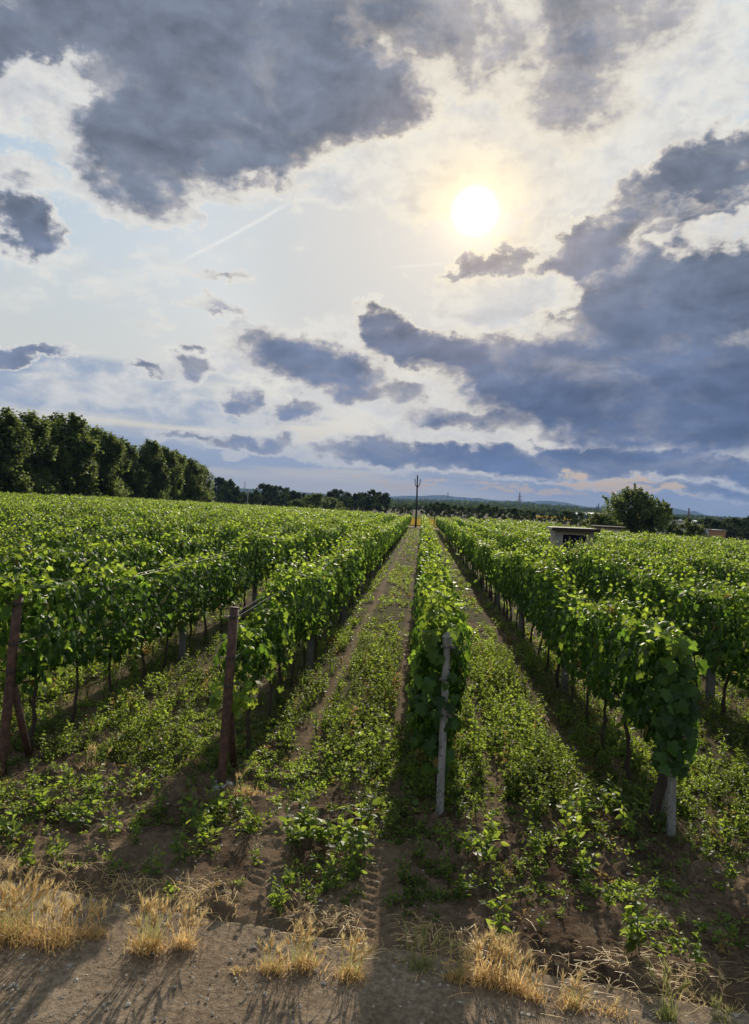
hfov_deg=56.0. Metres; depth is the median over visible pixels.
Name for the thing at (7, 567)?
grape vine
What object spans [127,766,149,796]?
weed plant
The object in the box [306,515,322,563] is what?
grape vine
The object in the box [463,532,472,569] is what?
grape vine
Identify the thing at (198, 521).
grape vine
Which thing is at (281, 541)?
grape vine
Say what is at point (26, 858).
weed plant
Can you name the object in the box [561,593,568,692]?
line post
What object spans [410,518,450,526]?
sunflower field
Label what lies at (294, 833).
weed plant
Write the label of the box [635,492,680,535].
broad tree
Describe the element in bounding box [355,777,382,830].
weed plant
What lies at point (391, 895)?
weed plant
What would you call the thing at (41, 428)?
woodland tree
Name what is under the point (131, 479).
woodland tree
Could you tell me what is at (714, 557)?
grape vine
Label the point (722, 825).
weed plant
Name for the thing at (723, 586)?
grape vine
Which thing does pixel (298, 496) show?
distant tree
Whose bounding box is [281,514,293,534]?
grape vine
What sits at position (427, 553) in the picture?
grape vine
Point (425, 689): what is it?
grape vine
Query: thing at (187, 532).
grape vine
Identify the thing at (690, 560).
grape vine
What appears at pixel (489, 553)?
grape vine
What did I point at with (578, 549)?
grape vine
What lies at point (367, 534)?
grape vine
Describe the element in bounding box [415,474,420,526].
utility pole
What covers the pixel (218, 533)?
grape vine
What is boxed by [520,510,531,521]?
distant tree
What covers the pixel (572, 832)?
weed plant
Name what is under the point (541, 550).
grape vine
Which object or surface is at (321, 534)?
grape vine
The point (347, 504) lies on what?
distant tree
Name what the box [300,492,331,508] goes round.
bush
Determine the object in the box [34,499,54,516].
grape vine
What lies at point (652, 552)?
grape vine
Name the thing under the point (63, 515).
grape vine
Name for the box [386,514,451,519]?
green field
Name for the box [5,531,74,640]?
grape vine
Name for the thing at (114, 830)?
weed plant
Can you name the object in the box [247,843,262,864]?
weed plant
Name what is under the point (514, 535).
grape vine
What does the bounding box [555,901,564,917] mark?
weed plant
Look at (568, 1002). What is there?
dry grass tuft
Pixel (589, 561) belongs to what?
grape vine
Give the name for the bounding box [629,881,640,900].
weed plant
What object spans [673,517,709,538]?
bush
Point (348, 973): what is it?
dry grass tuft
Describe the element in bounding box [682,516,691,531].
distant tree
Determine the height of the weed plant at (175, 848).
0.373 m
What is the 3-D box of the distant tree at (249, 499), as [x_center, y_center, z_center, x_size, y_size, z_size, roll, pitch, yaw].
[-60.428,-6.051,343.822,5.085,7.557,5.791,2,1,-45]
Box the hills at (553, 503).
[391,495,705,515]
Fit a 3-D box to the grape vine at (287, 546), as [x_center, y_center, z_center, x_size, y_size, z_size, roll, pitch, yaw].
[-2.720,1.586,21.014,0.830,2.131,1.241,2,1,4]
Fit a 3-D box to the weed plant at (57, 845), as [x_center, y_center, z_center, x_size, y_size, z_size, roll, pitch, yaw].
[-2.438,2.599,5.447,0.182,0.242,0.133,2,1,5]
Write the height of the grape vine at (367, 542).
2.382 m
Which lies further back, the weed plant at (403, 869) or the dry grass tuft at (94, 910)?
the weed plant at (403, 869)
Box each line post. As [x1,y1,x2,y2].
[82,558,90,616]
[178,567,187,662]
[252,552,258,612]
[306,582,316,669]
[341,572,346,621]
[360,547,364,595]
[495,554,500,605]
[518,587,524,635]
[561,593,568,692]
[704,605,717,708]
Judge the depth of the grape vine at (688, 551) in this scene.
29.01 m
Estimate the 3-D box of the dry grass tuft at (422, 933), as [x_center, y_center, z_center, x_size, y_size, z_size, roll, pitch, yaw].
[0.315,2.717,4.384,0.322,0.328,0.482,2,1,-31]
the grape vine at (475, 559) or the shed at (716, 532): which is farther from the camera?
the shed at (716, 532)
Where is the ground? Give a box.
[0,502,748,1012]
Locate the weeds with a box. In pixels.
[0,528,748,959]
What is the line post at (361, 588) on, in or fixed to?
on the ground
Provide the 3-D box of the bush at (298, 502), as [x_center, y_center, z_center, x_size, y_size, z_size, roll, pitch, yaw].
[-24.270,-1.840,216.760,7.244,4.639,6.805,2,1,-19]
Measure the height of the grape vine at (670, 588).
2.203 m
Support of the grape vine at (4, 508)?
on the ground
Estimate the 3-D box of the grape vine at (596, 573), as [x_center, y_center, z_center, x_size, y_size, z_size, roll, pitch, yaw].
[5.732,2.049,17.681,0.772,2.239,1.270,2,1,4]
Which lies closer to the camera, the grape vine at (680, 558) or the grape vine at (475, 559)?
the grape vine at (680, 558)
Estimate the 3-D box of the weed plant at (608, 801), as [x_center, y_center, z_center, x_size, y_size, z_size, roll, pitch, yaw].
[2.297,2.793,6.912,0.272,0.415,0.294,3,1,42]
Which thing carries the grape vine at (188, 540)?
on the ground
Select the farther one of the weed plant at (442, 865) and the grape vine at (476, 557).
the grape vine at (476, 557)
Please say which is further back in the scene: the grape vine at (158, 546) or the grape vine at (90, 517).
the grape vine at (90, 517)
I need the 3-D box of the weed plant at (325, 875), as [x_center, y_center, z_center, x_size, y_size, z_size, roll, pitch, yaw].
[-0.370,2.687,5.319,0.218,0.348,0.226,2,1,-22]
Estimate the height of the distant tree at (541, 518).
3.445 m
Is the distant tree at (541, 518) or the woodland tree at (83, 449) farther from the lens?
the distant tree at (541, 518)
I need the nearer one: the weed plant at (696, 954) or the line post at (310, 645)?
the weed plant at (696, 954)
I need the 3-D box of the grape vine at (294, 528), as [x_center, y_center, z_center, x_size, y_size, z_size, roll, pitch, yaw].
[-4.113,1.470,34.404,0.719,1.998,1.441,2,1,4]
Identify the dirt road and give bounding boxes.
[0,880,748,1023]
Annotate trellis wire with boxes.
[18,570,269,669]
[21,545,305,642]
[29,530,329,601]
[239,555,338,615]
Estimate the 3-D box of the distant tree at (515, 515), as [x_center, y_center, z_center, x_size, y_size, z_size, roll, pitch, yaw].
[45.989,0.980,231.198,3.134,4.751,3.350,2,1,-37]
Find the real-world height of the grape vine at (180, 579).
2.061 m
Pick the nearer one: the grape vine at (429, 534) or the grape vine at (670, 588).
the grape vine at (670, 588)
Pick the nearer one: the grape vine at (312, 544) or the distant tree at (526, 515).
the grape vine at (312, 544)
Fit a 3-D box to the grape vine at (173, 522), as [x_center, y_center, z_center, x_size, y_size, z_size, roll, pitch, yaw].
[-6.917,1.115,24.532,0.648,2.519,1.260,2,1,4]
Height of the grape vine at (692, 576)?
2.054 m
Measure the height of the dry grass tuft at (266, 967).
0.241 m
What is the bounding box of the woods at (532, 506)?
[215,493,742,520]
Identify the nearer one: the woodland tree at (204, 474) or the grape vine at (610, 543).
the grape vine at (610, 543)
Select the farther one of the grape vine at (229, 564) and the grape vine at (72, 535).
the grape vine at (72, 535)
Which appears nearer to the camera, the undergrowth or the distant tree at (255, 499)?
the undergrowth
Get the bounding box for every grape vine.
[0,497,11,512]
[0,497,20,525]
[0,499,26,533]
[0,516,14,536]
[0,520,13,552]
[0,524,27,589]
[0,524,40,627]
[0,546,86,750]
[2,515,39,563]
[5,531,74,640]
[6,516,50,581]
[8,498,25,512]
[17,501,34,520]
[19,511,41,535]
[21,510,54,543]
[22,505,40,517]
[30,511,49,522]
[32,522,83,576]
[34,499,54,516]
[35,507,61,531]
[38,512,71,544]
[40,540,119,724]
[47,540,99,633]
[49,505,65,516]
[49,508,72,528]
[49,518,92,577]
[55,508,72,523]
[59,503,76,518]
[61,514,92,540]
[68,514,84,521]
[69,521,119,633]
[72,507,85,517]
[74,514,98,529]
[76,508,105,557]
[78,528,110,567]
[80,509,94,522]
[82,547,169,700]
[89,518,129,571]
[94,505,114,539]
[98,532,150,627]
[101,500,122,539]
[109,512,127,549]
[111,516,140,555]
[111,560,177,682]
[117,513,130,524]
[118,523,157,592]
[119,519,140,549]
[125,508,154,569]
[138,537,168,609]
[141,505,162,538]
[141,515,169,567]
[143,548,208,667]
[149,510,164,519]
[150,514,175,559]
[152,547,214,655]
[154,518,171,544]
[154,519,189,593]
[160,511,176,533]
[166,508,188,555]
[170,529,195,569]
[173,517,196,537]
[182,517,199,524]
[183,510,195,527]
[186,529,206,576]
[188,517,205,554]
[188,539,227,643]
[194,507,205,525]
[196,522,210,551]
[197,528,219,571]
[203,516,219,544]
[205,519,229,561]
[205,546,243,633]
[207,605,288,749]
[212,533,252,606]
[214,518,241,559]
[222,512,246,561]
[229,516,263,619]
[236,511,248,531]
[237,581,298,723]
[239,518,271,593]
[242,517,255,532]
[244,514,256,528]
[249,510,259,526]
[256,545,306,702]
[258,520,267,534]
[258,521,283,589]
[258,524,287,602]
[267,515,280,550]
[268,531,299,579]
[271,549,318,686]
[274,528,307,569]
[277,531,300,569]
[279,524,289,537]
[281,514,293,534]
[284,525,308,569]
[288,522,297,534]
[288,552,343,671]
[290,519,304,533]
[297,516,314,566]
[302,557,338,657]
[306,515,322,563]
[306,527,317,561]
[307,539,339,646]
[311,516,326,556]
[313,522,332,558]
[316,556,350,634]
[320,526,333,555]
[321,521,334,560]
[325,535,353,628]
[326,523,338,560]
[331,517,341,552]
[331,524,340,549]
[333,531,356,622]
[334,538,364,611]
[341,531,368,608]
[345,518,365,604]
[354,524,368,598]
[355,526,374,596]
[359,520,381,577]
[362,521,374,586]
[362,530,377,585]
[363,533,373,589]
[368,515,383,574]
[368,535,379,582]
[369,522,379,570]
[375,520,382,564]
[375,523,387,552]
[376,533,385,569]
[405,570,474,790]
[410,556,461,626]
[410,569,451,710]
[411,582,464,720]
[412,564,486,757]
[413,546,463,603]
[414,559,454,603]
[415,530,440,600]
[417,552,457,581]
[418,525,435,569]
[418,526,442,557]
[418,540,453,566]
[420,521,439,554]
[422,540,440,564]
[459,525,473,568]
[462,528,483,576]
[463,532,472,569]
[463,532,479,571]
[465,524,475,574]
[468,535,481,579]
[471,538,482,579]
[471,539,485,582]
[474,538,486,585]
[474,543,491,590]
[477,531,502,592]
[481,531,501,597]
[483,544,500,600]
[485,547,502,605]
[489,548,509,610]
[493,546,510,615]
[495,543,515,620]
[499,537,522,624]
[505,531,542,634]
[507,526,517,551]
[509,529,515,550]
[510,557,538,639]
[511,525,524,549]
[514,523,527,547]
[516,543,557,645]
[522,528,534,548]
[523,541,568,662]
[524,536,544,556]
[527,541,572,673]
[529,538,547,560]
[533,542,544,557]
[537,541,558,558]
[537,546,556,563]
[540,551,582,687]
[547,539,569,567]
[548,584,598,704]
[554,548,572,566]
[556,539,586,584]
[556,589,618,726]
[564,536,585,592]
[569,551,593,603]
[575,535,608,602]
[575,572,652,750]
[580,541,594,582]
[587,550,617,605]
[589,589,685,780]
[590,539,615,566]
[595,538,628,607]
[600,539,620,570]
[602,540,623,575]
[605,535,615,549]
[605,546,647,617]
[610,537,632,578]
[616,545,650,601]
[616,600,709,822]
[620,560,658,620]
[624,540,634,552]
[628,544,647,554]
[629,550,652,597]
[631,548,693,630]
[633,547,676,593]
[634,549,648,572]
[639,533,652,552]
[642,544,662,559]
[643,543,659,554]
[649,567,704,637]
[650,543,664,555]
[650,552,684,604]
[657,539,673,556]
[658,548,677,564]
[664,548,697,615]
[668,575,732,701]
[671,544,691,570]
[674,537,689,558]
[678,545,705,579]
[682,564,711,637]
[684,538,706,550]
[684,545,702,565]
[689,564,748,718]
[691,547,722,583]
[692,547,711,576]
[695,570,730,618]
[701,544,719,556]
[704,549,728,579]
[706,546,736,585]
[712,546,731,556]
[714,556,738,584]
[717,598,748,729]
[718,580,747,639]
[720,557,748,588]
[723,550,740,561]
[726,538,739,553]
[729,553,748,589]
[731,553,748,588]
[732,545,746,560]
[733,552,747,562]
[733,581,748,627]
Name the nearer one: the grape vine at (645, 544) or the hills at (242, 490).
the grape vine at (645, 544)
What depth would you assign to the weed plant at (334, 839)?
5.79 m
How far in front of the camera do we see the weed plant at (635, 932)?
4.72 m
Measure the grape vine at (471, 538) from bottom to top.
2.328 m
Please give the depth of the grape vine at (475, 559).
28.27 m
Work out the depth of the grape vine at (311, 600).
10.88 m
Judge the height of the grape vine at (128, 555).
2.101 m
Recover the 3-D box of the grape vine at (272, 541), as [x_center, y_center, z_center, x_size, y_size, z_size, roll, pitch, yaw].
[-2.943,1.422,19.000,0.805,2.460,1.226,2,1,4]
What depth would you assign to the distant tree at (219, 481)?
344.56 m
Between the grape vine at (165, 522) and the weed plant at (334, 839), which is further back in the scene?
the grape vine at (165, 522)
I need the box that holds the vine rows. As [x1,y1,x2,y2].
[0,491,748,582]
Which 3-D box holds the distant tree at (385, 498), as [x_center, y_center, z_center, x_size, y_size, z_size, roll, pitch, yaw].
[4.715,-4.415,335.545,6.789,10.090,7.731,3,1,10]
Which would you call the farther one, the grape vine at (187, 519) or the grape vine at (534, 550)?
the grape vine at (187, 519)
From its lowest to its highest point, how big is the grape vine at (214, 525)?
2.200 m
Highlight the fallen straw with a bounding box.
[0,836,748,1023]
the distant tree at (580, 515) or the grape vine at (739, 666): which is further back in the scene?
the distant tree at (580, 515)
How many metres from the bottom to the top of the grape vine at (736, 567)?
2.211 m
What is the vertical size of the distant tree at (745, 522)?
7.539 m
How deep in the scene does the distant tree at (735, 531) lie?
232.94 m
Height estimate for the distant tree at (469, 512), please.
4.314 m
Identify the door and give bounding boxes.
[562,534,585,568]
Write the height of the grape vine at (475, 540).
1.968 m
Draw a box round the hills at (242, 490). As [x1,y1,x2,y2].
[210,487,342,496]
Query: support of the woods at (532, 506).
on the ground
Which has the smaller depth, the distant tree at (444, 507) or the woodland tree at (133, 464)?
the woodland tree at (133, 464)
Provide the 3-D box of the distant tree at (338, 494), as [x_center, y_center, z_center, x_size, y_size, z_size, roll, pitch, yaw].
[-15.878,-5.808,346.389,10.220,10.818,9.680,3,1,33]
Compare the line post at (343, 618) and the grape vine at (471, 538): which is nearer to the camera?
the line post at (343, 618)
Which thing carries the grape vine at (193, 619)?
on the ground
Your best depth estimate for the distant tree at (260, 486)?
352.71 m
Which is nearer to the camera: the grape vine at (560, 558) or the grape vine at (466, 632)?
the grape vine at (466, 632)
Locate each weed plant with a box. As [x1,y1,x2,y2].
[0,795,23,842]
[16,839,35,870]
[30,777,56,812]
[44,833,68,861]
[57,764,80,790]
[66,790,98,830]
[79,763,114,799]
[96,804,124,838]
[104,853,124,875]
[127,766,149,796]
[127,815,142,844]
[138,845,166,877]
[150,777,169,817]
[168,819,202,862]
[177,779,206,833]
[189,800,223,845]
[205,772,235,819]
[227,777,246,815]
[240,805,262,832]
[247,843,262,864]
[266,875,292,914]
[274,796,305,851]
[280,864,296,889]
[291,790,317,832]
[303,806,337,846]
[310,846,343,892]
[322,803,367,857]
[338,833,368,878]
[339,791,374,861]
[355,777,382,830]
[378,800,399,827]
[385,886,398,908]
[392,854,412,880]
[414,834,427,858]
[439,849,452,876]
[450,862,476,902]
[458,819,483,847]
[471,820,509,866]
[478,888,513,937]
[480,810,500,842]
[492,866,506,891]
[512,849,527,873]
[525,820,546,853]
[537,910,549,927]
[552,802,589,848]
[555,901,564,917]
[560,781,599,824]
[566,837,600,882]
[576,872,595,895]
[596,773,625,815]
[601,881,615,906]
[614,788,647,838]
[619,884,663,954]
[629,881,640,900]
[645,870,659,892]
[674,911,687,926]
[680,918,707,970]
[698,829,714,861]
[708,809,736,840]
[722,855,737,882]
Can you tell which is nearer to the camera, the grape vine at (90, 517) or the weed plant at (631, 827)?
the weed plant at (631, 827)
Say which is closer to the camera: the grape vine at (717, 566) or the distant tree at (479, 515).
the grape vine at (717, 566)
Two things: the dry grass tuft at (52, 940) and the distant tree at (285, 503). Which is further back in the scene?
the distant tree at (285, 503)
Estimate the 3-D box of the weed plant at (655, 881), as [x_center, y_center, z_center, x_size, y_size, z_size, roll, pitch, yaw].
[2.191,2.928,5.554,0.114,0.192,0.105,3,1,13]
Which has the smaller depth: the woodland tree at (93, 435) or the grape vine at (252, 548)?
the grape vine at (252, 548)
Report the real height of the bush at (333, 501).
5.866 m
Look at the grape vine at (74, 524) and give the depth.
21.82 m
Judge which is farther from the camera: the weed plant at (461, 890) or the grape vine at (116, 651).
the grape vine at (116, 651)
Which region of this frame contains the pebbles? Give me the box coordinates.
[0,799,748,1023]
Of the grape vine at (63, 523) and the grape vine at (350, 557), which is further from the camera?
the grape vine at (63, 523)
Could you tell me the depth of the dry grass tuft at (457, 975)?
4.34 m
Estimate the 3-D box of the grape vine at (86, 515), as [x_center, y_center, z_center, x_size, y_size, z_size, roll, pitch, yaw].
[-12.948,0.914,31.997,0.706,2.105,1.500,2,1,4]
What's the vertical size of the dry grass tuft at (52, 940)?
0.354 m
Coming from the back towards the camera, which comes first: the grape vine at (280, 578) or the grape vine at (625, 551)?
the grape vine at (625, 551)
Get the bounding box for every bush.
[287,499,306,507]
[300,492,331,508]
[317,496,344,509]
[580,511,625,531]
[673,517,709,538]
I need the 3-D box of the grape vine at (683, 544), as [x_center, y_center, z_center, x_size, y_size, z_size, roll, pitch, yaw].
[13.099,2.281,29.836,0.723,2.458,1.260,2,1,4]
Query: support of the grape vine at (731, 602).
on the ground
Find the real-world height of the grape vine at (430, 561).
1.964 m
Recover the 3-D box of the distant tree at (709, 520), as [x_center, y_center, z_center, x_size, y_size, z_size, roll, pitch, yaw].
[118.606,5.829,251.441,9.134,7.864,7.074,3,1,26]
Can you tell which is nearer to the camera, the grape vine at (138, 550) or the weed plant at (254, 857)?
the weed plant at (254, 857)
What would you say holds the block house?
on the ground
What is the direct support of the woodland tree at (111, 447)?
on the ground
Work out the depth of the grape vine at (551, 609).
11.93 m
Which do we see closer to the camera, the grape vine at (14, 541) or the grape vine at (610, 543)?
the grape vine at (14, 541)
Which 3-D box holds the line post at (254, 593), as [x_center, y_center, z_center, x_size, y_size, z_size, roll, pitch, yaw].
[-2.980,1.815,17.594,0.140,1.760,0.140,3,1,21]
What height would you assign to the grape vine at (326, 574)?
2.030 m
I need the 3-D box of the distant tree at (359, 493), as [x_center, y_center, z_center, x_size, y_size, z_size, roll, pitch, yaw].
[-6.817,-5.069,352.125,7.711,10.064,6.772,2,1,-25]
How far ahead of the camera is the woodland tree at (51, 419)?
114.96 m
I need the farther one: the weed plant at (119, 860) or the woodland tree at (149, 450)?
the woodland tree at (149, 450)
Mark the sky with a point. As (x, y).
(498, 250)
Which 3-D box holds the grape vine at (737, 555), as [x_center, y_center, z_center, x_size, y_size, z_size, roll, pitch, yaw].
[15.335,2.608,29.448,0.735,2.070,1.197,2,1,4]
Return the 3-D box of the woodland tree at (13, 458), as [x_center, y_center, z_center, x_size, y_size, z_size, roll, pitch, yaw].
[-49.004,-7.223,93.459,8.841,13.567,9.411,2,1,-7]
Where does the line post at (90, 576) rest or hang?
on the ground
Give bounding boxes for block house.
[546,526,600,577]
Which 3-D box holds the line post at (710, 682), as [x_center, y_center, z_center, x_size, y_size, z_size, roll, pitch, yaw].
[5.350,2.352,11.184,0.140,1.760,0.140,3,1,17]
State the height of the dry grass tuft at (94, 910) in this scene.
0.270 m
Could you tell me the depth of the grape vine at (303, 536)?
24.11 m
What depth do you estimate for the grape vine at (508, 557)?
18.05 m
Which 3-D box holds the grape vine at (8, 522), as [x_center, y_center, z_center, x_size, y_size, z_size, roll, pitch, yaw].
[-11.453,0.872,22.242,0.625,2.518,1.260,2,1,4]
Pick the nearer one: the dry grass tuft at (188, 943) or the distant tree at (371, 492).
the dry grass tuft at (188, 943)
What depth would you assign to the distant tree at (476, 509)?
271.43 m
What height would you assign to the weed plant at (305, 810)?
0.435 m
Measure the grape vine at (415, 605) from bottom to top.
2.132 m
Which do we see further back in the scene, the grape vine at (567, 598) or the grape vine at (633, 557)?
the grape vine at (633, 557)
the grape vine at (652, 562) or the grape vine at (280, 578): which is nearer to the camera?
the grape vine at (280, 578)
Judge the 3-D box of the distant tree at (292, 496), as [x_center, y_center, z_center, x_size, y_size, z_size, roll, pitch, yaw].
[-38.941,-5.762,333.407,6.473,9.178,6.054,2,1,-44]
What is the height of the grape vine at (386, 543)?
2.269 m
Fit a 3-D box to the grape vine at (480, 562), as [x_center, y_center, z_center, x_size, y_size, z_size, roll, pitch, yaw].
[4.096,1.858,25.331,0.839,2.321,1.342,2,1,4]
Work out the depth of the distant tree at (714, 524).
233.69 m
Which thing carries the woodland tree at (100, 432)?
on the ground
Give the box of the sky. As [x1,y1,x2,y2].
[0,0,748,517]
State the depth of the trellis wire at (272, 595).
8.49 m
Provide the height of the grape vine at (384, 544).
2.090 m
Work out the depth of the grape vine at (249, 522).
34.65 m
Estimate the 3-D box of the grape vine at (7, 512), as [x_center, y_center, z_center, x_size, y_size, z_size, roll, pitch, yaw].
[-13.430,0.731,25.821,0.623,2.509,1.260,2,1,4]
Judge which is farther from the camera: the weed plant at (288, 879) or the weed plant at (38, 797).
the weed plant at (38, 797)
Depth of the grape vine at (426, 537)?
24.59 m
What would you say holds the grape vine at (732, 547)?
on the ground
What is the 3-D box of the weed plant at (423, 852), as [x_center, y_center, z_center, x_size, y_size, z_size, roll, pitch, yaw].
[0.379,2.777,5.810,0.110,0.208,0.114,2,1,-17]
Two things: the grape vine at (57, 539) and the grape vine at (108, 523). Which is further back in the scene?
the grape vine at (108, 523)
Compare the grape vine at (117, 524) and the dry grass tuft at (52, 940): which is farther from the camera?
the grape vine at (117, 524)
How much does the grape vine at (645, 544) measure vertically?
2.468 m
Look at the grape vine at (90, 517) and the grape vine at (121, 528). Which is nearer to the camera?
the grape vine at (121, 528)
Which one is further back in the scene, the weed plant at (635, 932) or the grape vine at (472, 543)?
the grape vine at (472, 543)
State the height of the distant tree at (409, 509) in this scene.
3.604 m
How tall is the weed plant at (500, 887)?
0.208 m
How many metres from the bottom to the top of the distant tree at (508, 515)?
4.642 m
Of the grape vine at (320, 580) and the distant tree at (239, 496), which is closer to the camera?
the grape vine at (320, 580)
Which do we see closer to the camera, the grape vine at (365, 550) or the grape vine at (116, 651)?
the grape vine at (116, 651)
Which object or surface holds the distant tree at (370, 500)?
on the ground
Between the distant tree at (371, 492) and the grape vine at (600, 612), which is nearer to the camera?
the grape vine at (600, 612)
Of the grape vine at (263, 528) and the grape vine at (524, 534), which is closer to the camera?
the grape vine at (263, 528)
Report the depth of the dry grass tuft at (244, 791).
6.93 m
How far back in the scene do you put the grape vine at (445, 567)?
11.01 m
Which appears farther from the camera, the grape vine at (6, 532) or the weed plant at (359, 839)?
the grape vine at (6, 532)
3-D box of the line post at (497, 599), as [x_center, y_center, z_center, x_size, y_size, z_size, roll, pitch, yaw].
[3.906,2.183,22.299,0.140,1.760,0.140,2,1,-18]
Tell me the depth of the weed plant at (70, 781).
6.73 m
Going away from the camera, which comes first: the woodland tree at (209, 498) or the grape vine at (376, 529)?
the grape vine at (376, 529)
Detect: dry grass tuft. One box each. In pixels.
[0,862,66,953]
[14,885,97,957]
[67,892,115,941]
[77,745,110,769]
[120,891,191,958]
[162,895,211,952]
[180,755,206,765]
[221,765,267,802]
[223,965,247,976]
[250,928,303,979]
[278,915,331,977]
[313,929,380,988]
[395,918,464,975]
[438,936,481,985]
[463,921,519,992]
[488,927,538,997]
[520,947,548,1007]
[551,965,596,1014]
[587,995,634,1022]
[647,960,693,1022]
[705,991,737,1023]
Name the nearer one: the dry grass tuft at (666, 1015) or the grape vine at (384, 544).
the dry grass tuft at (666, 1015)
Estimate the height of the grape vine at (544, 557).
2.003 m
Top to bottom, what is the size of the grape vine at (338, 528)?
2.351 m
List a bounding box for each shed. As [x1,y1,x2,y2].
[591,525,625,532]
[709,529,726,538]
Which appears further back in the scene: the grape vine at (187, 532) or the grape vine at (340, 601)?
the grape vine at (187, 532)
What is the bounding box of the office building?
[655,520,684,534]
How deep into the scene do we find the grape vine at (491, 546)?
24.32 m
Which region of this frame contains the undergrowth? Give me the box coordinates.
[0,476,187,500]
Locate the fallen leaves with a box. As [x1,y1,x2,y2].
[370,797,743,864]
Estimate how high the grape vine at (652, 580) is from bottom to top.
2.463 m
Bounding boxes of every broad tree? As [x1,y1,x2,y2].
[588,483,670,533]
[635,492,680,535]
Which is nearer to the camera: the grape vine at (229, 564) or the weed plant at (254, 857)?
the weed plant at (254, 857)
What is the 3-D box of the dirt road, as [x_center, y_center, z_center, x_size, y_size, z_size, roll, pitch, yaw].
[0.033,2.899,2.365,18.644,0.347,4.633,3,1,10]
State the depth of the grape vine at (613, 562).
16.68 m
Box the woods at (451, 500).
[240,492,743,517]
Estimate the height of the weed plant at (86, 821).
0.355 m
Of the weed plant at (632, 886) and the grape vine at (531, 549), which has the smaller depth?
the weed plant at (632, 886)
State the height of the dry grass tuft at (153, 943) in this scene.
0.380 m
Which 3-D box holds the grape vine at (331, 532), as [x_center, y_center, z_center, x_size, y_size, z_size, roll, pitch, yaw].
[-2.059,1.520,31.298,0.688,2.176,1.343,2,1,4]
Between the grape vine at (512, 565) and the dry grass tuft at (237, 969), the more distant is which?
the grape vine at (512, 565)
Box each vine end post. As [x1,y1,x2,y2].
[0,594,32,775]
[212,607,244,790]
[436,632,454,815]
[657,655,682,836]
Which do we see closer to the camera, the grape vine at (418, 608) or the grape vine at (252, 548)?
the grape vine at (418, 608)
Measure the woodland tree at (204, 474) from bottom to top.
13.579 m
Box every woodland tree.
[0,406,36,493]
[0,417,13,487]
[8,409,58,495]
[30,419,72,494]
[42,412,87,492]
[45,412,104,496]
[63,426,116,496]
[88,424,123,489]
[88,431,131,497]
[114,435,138,497]
[117,442,150,497]
[135,439,171,499]
[147,445,185,500]
[169,449,191,500]
[182,458,208,501]
[196,460,209,501]
[200,465,214,502]
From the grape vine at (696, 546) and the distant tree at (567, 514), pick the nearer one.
the grape vine at (696, 546)
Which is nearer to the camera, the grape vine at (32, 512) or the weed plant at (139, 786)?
the weed plant at (139, 786)
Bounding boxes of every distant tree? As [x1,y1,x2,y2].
[209,477,227,502]
[215,479,240,503]
[227,490,244,503]
[240,491,246,504]
[245,492,253,504]
[248,490,264,505]
[252,483,270,503]
[261,484,273,505]
[264,485,281,506]
[269,485,288,506]
[280,487,290,505]
[285,490,297,506]
[293,492,300,503]
[324,491,335,507]
[331,489,339,506]
[332,489,349,509]
[339,491,357,510]
[349,493,360,510]
[355,492,365,510]
[357,492,374,511]
[361,489,382,509]
[375,491,384,511]
[377,492,391,512]
[399,505,408,514]
[407,507,412,514]
[420,505,429,514]
[430,501,444,516]
[435,502,450,516]
[448,505,459,516]
[456,506,466,517]
[466,507,472,517]
[471,508,477,517]
[476,504,486,518]
[480,504,496,519]
[491,506,501,518]
[497,509,505,519]
[502,508,512,519]
[510,508,519,521]
[517,509,524,520]
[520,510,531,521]
[529,511,537,521]
[537,513,546,521]
[547,514,553,521]
[553,513,562,523]
[558,511,576,525]
[569,513,577,526]
[574,512,585,526]
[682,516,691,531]
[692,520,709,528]
[698,518,718,526]
[707,520,723,529]
[720,517,748,540]
[729,520,748,537]
[740,516,748,540]
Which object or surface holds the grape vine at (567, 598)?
on the ground
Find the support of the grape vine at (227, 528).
on the ground
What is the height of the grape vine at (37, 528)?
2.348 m
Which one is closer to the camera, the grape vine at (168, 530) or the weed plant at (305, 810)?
the weed plant at (305, 810)
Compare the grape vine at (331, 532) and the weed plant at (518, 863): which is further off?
the grape vine at (331, 532)
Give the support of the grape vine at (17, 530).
on the ground
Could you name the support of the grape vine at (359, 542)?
on the ground
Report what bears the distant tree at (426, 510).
on the ground
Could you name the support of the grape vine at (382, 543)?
on the ground
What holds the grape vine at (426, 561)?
on the ground
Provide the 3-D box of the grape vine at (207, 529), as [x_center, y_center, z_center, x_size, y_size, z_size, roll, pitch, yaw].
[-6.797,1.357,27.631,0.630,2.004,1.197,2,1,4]
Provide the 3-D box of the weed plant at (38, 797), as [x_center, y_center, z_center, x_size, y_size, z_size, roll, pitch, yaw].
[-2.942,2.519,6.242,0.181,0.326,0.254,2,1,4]
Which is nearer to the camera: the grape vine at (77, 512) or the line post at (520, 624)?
the line post at (520, 624)
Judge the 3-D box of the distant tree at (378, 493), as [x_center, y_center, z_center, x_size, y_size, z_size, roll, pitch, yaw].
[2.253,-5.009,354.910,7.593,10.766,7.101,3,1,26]
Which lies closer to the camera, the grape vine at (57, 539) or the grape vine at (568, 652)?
the grape vine at (568, 652)
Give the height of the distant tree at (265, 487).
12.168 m
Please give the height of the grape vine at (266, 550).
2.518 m
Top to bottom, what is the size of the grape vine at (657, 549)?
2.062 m
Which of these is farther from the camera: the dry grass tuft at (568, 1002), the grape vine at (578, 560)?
the grape vine at (578, 560)
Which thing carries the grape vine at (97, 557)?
on the ground
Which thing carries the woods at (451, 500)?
on the ground
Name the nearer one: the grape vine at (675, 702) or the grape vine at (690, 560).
the grape vine at (675, 702)

